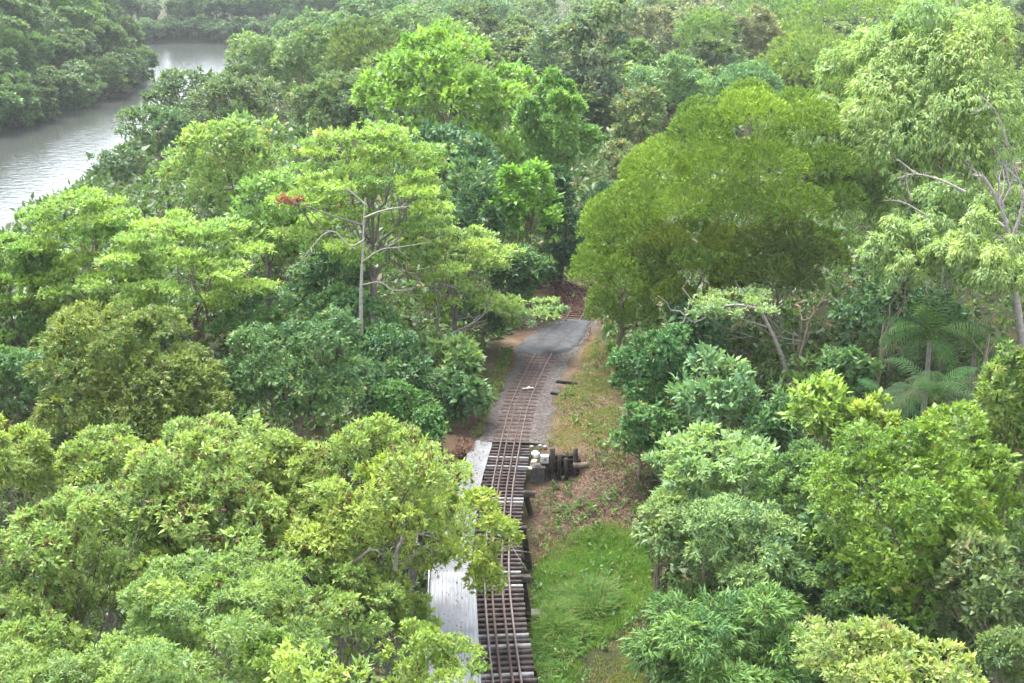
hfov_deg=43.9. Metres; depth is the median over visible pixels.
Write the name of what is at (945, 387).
palm
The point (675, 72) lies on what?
forest tree
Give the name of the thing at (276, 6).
forest tree
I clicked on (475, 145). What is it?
dark tree
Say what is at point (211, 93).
riverside tree
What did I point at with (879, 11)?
forest tree
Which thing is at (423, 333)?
leaning tree
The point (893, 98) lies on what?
forest tree
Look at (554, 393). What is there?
old sleeper
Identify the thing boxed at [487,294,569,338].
overhanging sapling
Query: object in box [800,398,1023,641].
leafy tree
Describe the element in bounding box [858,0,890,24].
forest tree
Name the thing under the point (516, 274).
dark tree
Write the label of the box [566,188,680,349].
acacia tree
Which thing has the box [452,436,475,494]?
leaf litter
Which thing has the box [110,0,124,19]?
forest tree
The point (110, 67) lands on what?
forest tree
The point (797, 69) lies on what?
forest tree
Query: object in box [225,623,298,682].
sapling
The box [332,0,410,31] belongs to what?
forest tree
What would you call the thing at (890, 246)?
gum tree
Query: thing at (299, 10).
forest tree
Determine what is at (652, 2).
forest tree
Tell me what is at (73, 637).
leafy tree
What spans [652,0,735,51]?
forest tree
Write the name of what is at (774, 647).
dark shrub
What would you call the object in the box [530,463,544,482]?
concrete pier
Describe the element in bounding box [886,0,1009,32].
forest tree
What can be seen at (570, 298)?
leaf litter
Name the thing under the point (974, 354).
palm
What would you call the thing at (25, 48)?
forest tree
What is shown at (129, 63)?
forest tree
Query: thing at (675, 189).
acacia tree
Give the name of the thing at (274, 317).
shrub
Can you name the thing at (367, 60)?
forest tree
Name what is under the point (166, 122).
riverside tree
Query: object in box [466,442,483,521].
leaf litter
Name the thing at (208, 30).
forest tree
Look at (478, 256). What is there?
layered tree
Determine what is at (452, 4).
forest tree
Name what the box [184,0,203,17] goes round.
forest tree
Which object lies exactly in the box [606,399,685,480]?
dark shrub
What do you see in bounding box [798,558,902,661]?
shrub
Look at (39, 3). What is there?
forest tree
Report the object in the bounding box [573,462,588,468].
log
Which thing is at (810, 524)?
dark tree
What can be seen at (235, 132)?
speckled tree
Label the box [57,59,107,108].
forest tree
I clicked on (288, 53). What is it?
riverside tree
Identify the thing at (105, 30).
forest tree
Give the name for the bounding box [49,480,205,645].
leafy tree
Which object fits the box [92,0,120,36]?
forest tree
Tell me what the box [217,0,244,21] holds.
forest tree
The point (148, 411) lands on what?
olive tree
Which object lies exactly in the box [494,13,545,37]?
forest tree
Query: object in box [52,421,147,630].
leafy tree
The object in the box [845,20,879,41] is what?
forest tree
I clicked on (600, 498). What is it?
weeds
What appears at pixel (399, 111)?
dark tree
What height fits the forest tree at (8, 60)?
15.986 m
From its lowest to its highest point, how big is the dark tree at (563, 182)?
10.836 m
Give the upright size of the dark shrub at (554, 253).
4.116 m
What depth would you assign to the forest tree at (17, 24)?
285.64 m
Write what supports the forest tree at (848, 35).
on the ground at (492, 350)
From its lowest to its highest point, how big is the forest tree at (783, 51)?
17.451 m
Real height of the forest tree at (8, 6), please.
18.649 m
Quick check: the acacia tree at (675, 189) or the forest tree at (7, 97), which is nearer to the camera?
the acacia tree at (675, 189)
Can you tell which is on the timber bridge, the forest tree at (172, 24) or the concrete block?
the concrete block
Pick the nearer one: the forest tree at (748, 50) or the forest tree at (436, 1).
the forest tree at (748, 50)
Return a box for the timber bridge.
[472,444,547,682]
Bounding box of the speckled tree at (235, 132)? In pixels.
[154,107,334,215]
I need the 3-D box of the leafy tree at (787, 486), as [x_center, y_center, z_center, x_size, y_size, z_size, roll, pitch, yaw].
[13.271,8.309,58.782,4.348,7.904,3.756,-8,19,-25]
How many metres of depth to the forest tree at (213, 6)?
502.80 m
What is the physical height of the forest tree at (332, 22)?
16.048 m
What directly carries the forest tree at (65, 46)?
on the ground at (492, 350)
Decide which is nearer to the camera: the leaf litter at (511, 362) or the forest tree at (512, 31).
the leaf litter at (511, 362)
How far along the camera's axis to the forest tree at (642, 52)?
218.70 m
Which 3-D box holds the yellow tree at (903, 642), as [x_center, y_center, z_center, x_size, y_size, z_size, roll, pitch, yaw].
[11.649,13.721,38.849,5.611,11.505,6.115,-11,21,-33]
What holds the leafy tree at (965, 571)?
on the ground at (492, 350)
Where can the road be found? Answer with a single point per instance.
(571, 340)
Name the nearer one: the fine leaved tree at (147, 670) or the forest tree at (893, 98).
the fine leaved tree at (147, 670)
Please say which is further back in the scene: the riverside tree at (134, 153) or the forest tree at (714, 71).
the forest tree at (714, 71)
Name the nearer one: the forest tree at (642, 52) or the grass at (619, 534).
the grass at (619, 534)
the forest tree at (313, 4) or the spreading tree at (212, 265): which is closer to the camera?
the spreading tree at (212, 265)
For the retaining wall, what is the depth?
73.23 m
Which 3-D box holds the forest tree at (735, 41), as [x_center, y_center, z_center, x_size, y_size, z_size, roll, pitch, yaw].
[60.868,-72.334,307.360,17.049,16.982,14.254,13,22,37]
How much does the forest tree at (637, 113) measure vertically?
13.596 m
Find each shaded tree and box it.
[0,344,72,421]
[65,293,176,363]
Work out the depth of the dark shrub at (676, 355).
75.67 m
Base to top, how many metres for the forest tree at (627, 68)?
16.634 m
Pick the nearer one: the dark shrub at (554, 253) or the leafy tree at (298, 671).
the leafy tree at (298, 671)
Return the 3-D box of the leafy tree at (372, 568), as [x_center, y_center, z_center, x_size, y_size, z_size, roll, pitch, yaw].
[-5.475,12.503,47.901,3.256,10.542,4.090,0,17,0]
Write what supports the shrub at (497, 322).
on the ground at (492, 350)
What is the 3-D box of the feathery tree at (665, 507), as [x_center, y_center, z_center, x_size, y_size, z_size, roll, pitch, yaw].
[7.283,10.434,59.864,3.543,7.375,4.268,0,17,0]
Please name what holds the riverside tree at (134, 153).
on the ground at (492, 350)
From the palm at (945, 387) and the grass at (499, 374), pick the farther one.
the grass at (499, 374)
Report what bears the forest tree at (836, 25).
on the ground at (492, 350)
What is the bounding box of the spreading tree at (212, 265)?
[92,206,284,385]
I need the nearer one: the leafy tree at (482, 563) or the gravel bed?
the leafy tree at (482, 563)
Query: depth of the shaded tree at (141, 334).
80.10 m
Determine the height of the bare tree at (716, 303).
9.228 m
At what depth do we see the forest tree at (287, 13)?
494.17 m
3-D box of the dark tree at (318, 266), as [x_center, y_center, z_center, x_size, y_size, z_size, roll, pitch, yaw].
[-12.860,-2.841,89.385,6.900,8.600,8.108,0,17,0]
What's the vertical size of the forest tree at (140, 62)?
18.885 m
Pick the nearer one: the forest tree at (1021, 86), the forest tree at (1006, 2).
the forest tree at (1021, 86)
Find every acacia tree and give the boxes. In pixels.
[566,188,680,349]
[592,75,871,354]
[622,212,754,367]
[707,206,844,379]
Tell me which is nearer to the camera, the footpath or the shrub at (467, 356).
the footpath
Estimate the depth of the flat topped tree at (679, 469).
60.79 m
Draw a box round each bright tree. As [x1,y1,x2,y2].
[348,15,545,210]
[478,156,566,244]
[511,65,603,187]
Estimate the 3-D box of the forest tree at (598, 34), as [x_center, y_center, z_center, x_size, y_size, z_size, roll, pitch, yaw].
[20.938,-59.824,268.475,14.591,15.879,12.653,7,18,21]
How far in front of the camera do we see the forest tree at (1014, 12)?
309.06 m
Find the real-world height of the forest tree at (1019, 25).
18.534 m
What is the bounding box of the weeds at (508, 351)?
[469,345,514,434]
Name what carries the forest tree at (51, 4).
on the ground at (492, 350)
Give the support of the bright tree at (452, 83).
on the ground at (492, 350)
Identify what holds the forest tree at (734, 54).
on the ground at (492, 350)
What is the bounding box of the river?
[0,44,247,236]
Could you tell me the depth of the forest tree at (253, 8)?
503.82 m
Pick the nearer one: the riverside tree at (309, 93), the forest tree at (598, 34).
the riverside tree at (309, 93)
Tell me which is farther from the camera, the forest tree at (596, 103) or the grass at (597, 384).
the forest tree at (596, 103)
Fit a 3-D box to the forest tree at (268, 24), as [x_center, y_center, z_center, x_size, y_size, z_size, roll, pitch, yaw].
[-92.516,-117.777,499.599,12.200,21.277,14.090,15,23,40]
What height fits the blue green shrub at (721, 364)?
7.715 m
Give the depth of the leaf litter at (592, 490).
71.09 m
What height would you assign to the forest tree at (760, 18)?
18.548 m
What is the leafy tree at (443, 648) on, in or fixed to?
on the ground at (492, 350)
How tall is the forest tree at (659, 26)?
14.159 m
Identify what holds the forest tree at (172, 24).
on the ground at (492, 350)
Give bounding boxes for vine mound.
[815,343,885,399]
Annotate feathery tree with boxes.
[0,411,64,594]
[630,487,703,623]
[679,492,817,657]
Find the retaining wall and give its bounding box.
[540,448,580,480]
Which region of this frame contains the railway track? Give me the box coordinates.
[483,279,587,682]
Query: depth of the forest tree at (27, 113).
262.38 m
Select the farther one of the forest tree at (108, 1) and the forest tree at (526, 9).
the forest tree at (526, 9)
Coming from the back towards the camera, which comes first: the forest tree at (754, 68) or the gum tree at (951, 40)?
the forest tree at (754, 68)
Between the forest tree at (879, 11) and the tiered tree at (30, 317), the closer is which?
the tiered tree at (30, 317)
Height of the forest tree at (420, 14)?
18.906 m
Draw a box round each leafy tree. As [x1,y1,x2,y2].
[0,479,148,652]
[0,595,100,682]
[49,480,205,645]
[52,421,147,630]
[112,410,297,682]
[175,549,271,682]
[223,165,326,306]
[230,429,330,613]
[255,410,477,682]
[256,545,404,682]
[262,632,384,682]
[321,546,405,682]
[345,572,444,682]
[350,435,463,662]
[370,616,493,682]
[378,468,532,598]
[751,435,843,583]
[777,368,857,450]
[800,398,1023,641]
[839,387,902,532]
[930,521,1023,675]
[955,338,1023,573]
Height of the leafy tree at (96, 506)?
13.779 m
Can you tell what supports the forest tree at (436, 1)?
on the ground at (492, 350)
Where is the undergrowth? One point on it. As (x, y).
(166, 200)
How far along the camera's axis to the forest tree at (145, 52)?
362.00 m
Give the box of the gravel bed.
[476,318,600,443]
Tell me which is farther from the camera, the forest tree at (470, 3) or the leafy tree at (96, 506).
the forest tree at (470, 3)
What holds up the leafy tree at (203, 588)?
on the ground at (492, 350)
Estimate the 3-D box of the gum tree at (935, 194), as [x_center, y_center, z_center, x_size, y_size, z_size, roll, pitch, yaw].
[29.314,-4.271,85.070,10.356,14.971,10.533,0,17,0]
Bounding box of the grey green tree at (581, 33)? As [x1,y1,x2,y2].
[526,0,642,141]
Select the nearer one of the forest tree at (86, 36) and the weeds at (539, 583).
the weeds at (539, 583)
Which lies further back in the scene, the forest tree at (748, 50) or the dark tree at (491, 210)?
the forest tree at (748, 50)
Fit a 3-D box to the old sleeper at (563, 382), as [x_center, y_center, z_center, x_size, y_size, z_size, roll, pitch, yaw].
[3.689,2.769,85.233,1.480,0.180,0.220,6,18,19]
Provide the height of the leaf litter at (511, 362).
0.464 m
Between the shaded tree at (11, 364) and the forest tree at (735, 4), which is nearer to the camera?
the shaded tree at (11, 364)
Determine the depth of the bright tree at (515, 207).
104.02 m
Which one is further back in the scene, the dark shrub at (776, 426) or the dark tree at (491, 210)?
the dark tree at (491, 210)
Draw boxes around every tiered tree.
[0,185,195,351]
[0,230,72,380]
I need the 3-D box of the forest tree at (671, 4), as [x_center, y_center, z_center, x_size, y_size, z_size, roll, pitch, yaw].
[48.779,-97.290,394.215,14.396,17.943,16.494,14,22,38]
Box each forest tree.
[0,0,24,18]
[0,14,30,40]
[0,24,38,81]
[0,47,20,83]
[0,50,5,81]
[0,69,43,127]
[0,90,24,129]
[4,1,46,43]
[10,73,61,122]
[14,30,55,72]
[20,0,46,16]
[29,65,83,106]
[30,5,72,59]
[42,0,76,17]
[42,5,94,34]
[44,33,86,69]
[47,27,102,65]
[55,0,106,55]
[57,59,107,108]
[69,55,129,98]
[86,17,129,57]
[90,51,137,90]
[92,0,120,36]
[93,0,113,8]
[100,36,138,53]
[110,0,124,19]
[111,0,132,18]
[115,0,142,21]
[115,14,144,47]
[121,47,151,86]
[133,17,166,42]
[134,0,161,19]
[136,44,159,79]
[157,14,189,39]
[163,0,193,19]
[181,15,212,39]
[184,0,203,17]
[193,0,229,19]
[200,17,224,39]
[210,16,254,43]
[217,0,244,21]
[234,17,261,34]
[237,0,270,20]
[258,15,277,36]
[260,0,294,18]
[275,7,301,35]
[287,0,310,16]
[295,0,330,15]
[303,26,395,81]
[312,17,351,43]
[319,0,340,13]
[331,10,364,24]
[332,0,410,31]
[335,0,351,13]
[339,45,424,139]
[345,3,399,28]
[376,0,474,33]
[401,48,503,124]
[424,0,464,15]
[424,0,514,25]
[427,24,502,111]
[434,1,485,20]
[451,2,500,34]
[481,0,572,59]
[486,23,545,46]
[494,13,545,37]
[494,34,564,78]
[507,76,614,137]
[512,0,559,16]
[514,0,542,21]
[522,4,553,24]
[562,0,653,35]
[570,0,622,14]
[586,36,658,81]
[589,60,671,124]
[592,23,621,53]
[599,137,645,197]
[601,3,691,63]
[608,82,667,153]
[625,50,714,129]
[641,0,661,5]
[644,11,674,42]
[645,54,739,137]
[649,0,682,25]
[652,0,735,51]
[661,14,726,49]
[664,21,742,64]
[671,6,742,52]
[671,29,734,81]
[695,58,784,137]
[721,0,749,38]
[726,0,819,46]
[731,9,790,58]
[733,3,786,59]
[739,27,793,62]
[751,28,856,134]
[763,0,918,62]
[777,43,852,123]
[796,14,854,41]
[816,0,858,10]
[825,3,862,25]
[843,22,873,63]
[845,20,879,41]
[846,73,942,119]
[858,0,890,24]
[874,0,919,22]
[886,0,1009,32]
[934,55,1023,106]
[974,8,1023,39]
[989,0,1014,15]
[992,13,1023,54]
[994,30,1023,80]
[1012,0,1023,15]
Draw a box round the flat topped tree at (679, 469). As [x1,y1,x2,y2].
[641,421,789,587]
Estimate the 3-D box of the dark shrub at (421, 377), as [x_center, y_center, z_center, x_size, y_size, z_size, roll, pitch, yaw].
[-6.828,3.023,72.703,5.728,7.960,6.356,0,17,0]
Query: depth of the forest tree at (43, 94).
271.87 m
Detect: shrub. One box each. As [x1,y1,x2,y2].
[203,289,302,369]
[298,281,403,360]
[343,318,442,418]
[363,378,450,495]
[424,330,487,388]
[435,366,495,427]
[449,290,507,342]
[526,246,561,286]
[605,321,699,408]
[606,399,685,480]
[662,293,734,381]
[665,340,765,462]
[742,384,807,453]
[763,622,847,682]
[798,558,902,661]
[971,624,1023,682]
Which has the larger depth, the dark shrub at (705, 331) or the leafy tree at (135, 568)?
the dark shrub at (705, 331)
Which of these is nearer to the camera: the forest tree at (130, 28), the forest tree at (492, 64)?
the forest tree at (492, 64)
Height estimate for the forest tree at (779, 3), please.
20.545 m
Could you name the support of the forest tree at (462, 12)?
on the ground at (492, 350)
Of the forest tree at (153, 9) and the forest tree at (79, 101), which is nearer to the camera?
the forest tree at (79, 101)
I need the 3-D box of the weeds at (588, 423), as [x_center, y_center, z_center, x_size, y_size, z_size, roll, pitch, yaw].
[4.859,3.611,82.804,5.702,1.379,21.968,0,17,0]
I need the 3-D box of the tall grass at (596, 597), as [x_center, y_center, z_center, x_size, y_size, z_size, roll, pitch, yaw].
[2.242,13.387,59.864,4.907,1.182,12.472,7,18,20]
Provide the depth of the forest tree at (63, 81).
283.19 m
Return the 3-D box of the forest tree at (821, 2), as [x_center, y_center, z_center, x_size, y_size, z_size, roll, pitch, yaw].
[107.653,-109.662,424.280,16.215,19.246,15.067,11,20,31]
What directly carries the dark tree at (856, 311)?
on the ground at (492, 350)
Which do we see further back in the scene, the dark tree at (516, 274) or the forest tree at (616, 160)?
the forest tree at (616, 160)
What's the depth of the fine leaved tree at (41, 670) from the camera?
32.97 m
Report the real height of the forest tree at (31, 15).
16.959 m
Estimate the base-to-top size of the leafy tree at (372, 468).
11.225 m
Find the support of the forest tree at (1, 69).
on the ground at (492, 350)
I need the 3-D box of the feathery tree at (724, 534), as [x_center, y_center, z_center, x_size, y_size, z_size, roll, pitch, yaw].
[10.115,10.590,53.672,5.174,9.217,6.582,11,20,31]
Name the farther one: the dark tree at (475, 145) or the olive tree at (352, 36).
the olive tree at (352, 36)
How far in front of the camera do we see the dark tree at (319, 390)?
66.88 m
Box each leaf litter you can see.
[438,581,473,682]
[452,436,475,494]
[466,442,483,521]
[469,353,517,437]
[530,287,594,341]
[531,434,653,560]
[555,347,630,466]
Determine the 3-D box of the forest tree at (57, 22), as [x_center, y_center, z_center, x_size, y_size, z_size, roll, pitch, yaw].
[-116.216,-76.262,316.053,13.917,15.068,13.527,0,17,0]
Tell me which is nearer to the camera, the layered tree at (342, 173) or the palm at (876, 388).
the palm at (876, 388)
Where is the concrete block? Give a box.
[540,454,548,462]
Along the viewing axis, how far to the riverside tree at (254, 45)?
220.30 m
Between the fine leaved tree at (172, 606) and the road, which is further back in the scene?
the road
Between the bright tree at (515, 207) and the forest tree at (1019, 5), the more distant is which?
the forest tree at (1019, 5)
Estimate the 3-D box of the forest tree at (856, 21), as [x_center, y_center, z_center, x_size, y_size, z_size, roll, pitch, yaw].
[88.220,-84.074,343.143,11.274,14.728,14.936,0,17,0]
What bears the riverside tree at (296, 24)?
on the ground at (492, 350)
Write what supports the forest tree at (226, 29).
on the ground at (492, 350)
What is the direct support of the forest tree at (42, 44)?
on the ground at (492, 350)
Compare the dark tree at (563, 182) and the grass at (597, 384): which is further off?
the dark tree at (563, 182)
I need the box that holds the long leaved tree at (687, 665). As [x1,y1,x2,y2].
[616,577,826,682]
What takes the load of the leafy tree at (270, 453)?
on the ground at (492, 350)
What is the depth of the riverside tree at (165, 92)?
184.39 m
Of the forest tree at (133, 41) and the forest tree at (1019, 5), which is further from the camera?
the forest tree at (1019, 5)
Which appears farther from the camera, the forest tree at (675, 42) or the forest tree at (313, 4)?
the forest tree at (313, 4)
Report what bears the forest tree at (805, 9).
on the ground at (492, 350)
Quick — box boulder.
[531,450,540,457]
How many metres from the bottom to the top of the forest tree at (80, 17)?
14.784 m
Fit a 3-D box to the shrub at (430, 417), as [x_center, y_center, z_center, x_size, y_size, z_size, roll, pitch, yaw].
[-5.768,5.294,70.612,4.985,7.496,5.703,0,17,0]
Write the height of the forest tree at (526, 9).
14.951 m
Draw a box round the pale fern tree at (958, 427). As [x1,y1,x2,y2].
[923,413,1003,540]
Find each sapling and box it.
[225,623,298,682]
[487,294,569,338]
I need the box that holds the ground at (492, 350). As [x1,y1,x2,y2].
[0,0,1023,682]
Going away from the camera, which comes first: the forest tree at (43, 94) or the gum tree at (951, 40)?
the gum tree at (951, 40)
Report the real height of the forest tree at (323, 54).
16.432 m
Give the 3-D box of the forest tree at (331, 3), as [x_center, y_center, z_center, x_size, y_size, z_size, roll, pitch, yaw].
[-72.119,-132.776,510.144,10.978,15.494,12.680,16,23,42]
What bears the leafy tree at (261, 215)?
on the ground at (492, 350)
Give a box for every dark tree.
[220,304,373,439]
[275,244,369,352]
[327,78,420,168]
[392,117,507,206]
[420,155,509,278]
[480,240,558,299]
[535,163,588,284]
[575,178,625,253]
[775,504,868,622]
[826,260,971,388]
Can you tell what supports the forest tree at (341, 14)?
on the ground at (492, 350)
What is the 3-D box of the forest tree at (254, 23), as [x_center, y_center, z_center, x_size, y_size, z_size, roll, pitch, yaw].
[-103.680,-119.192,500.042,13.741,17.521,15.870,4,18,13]
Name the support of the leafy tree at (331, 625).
on the ground at (492, 350)
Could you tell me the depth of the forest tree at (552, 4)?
418.30 m
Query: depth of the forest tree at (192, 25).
496.73 m
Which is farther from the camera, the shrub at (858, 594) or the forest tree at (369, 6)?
the forest tree at (369, 6)
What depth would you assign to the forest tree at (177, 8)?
502.97 m
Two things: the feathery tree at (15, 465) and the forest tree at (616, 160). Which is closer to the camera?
the feathery tree at (15, 465)
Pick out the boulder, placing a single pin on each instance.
(535, 454)
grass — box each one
[471,353,516,437]
[526,570,629,682]
[530,516,646,596]
[531,523,663,682]
[549,337,629,471]
[582,622,644,682]
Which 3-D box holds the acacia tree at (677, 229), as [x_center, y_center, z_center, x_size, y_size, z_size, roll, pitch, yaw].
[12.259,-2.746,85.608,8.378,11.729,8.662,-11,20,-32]
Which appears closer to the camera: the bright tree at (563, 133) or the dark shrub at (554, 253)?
the dark shrub at (554, 253)
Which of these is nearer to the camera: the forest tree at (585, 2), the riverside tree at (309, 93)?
the riverside tree at (309, 93)
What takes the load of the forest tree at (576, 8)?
on the ground at (492, 350)
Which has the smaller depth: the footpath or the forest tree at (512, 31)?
the footpath
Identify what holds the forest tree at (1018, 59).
on the ground at (492, 350)
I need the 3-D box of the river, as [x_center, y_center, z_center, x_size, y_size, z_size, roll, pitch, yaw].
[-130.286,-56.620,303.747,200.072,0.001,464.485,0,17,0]
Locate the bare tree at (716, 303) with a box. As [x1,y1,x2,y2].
[657,279,832,384]
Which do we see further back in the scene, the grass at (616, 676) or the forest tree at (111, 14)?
the forest tree at (111, 14)
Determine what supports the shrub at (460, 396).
on the ground at (492, 350)
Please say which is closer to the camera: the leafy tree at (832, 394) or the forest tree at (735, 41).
the leafy tree at (832, 394)
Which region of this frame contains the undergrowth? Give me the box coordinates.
[0,0,1023,682]
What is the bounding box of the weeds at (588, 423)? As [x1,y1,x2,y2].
[547,340,632,469]
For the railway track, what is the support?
on the ground at (492, 350)
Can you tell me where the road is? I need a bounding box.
[513,319,589,354]
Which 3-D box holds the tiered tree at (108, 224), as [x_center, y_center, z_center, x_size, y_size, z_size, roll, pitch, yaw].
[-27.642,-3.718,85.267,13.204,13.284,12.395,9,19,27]
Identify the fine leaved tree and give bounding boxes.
[0,637,121,682]
[61,628,196,682]
[90,535,331,682]
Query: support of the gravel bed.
on the ground at (492, 350)
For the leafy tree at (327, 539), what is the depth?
46.77 m
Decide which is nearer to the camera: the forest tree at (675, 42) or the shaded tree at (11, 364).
the shaded tree at (11, 364)
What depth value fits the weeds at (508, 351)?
85.41 m
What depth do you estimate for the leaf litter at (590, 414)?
79.70 m
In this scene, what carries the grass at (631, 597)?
on the ground at (492, 350)
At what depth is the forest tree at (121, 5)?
504.12 m
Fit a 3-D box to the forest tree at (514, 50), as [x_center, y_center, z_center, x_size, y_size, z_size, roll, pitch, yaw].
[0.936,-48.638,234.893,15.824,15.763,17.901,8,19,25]
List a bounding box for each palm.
[857,378,929,491]
[861,282,995,440]
[873,357,987,475]
[924,322,1017,435]
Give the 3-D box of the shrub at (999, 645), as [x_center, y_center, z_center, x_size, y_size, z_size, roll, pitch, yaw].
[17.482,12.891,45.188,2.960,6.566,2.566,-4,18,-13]
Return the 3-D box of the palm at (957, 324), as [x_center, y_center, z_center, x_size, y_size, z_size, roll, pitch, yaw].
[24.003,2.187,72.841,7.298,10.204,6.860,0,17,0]
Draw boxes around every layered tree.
[264,118,458,334]
[378,213,528,346]
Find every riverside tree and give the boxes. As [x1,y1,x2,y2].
[85,138,157,186]
[113,100,195,163]
[138,65,223,143]
[180,70,285,161]
[223,27,304,89]
[258,5,340,67]
[269,23,338,110]
[283,69,377,162]
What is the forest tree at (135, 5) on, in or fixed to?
on the ground at (492, 350)
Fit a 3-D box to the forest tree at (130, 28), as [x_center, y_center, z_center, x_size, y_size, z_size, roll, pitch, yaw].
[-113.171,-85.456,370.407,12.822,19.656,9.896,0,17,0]
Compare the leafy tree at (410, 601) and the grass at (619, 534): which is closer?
the leafy tree at (410, 601)
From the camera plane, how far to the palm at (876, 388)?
68.01 m
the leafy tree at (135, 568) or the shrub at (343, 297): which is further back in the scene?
the shrub at (343, 297)
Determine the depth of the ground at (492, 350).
80.55 m
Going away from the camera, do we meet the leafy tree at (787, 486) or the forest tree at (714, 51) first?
the leafy tree at (787, 486)
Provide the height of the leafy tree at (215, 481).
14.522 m
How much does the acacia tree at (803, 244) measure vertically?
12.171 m
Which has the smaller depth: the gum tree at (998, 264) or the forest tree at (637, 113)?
the gum tree at (998, 264)
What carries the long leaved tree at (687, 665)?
on the ground at (492, 350)
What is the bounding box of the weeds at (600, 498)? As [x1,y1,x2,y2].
[528,447,648,544]
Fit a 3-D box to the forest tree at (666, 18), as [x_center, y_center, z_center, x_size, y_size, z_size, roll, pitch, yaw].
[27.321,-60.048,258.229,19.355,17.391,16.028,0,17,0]
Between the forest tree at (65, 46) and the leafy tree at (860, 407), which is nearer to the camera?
the leafy tree at (860, 407)
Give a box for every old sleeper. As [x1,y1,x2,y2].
[550,391,573,396]
[556,380,577,384]
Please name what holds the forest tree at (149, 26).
on the ground at (492, 350)
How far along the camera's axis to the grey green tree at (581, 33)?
182.08 m
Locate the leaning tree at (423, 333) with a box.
[400,272,490,380]
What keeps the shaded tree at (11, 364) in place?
on the ground at (492, 350)
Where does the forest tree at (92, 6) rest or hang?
on the ground at (492, 350)
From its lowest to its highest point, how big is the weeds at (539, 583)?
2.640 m
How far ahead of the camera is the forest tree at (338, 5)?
502.91 m
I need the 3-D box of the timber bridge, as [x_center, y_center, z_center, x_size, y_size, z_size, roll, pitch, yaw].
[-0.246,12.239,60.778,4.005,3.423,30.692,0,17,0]
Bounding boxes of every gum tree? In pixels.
[788,0,1023,393]
[855,214,947,405]
[871,174,1023,371]
[927,204,1023,405]
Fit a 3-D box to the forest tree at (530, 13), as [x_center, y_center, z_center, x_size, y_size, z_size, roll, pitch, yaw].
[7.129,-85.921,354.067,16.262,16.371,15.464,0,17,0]
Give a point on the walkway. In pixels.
(449, 606)
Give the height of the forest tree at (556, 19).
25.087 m
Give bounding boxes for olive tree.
[21,296,235,476]
[316,14,419,105]
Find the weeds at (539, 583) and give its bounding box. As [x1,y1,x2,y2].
[527,487,651,682]
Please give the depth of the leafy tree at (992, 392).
53.35 m
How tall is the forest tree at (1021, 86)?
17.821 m
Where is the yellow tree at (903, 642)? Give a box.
[790,613,989,682]
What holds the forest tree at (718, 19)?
on the ground at (492, 350)
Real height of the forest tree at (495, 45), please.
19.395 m

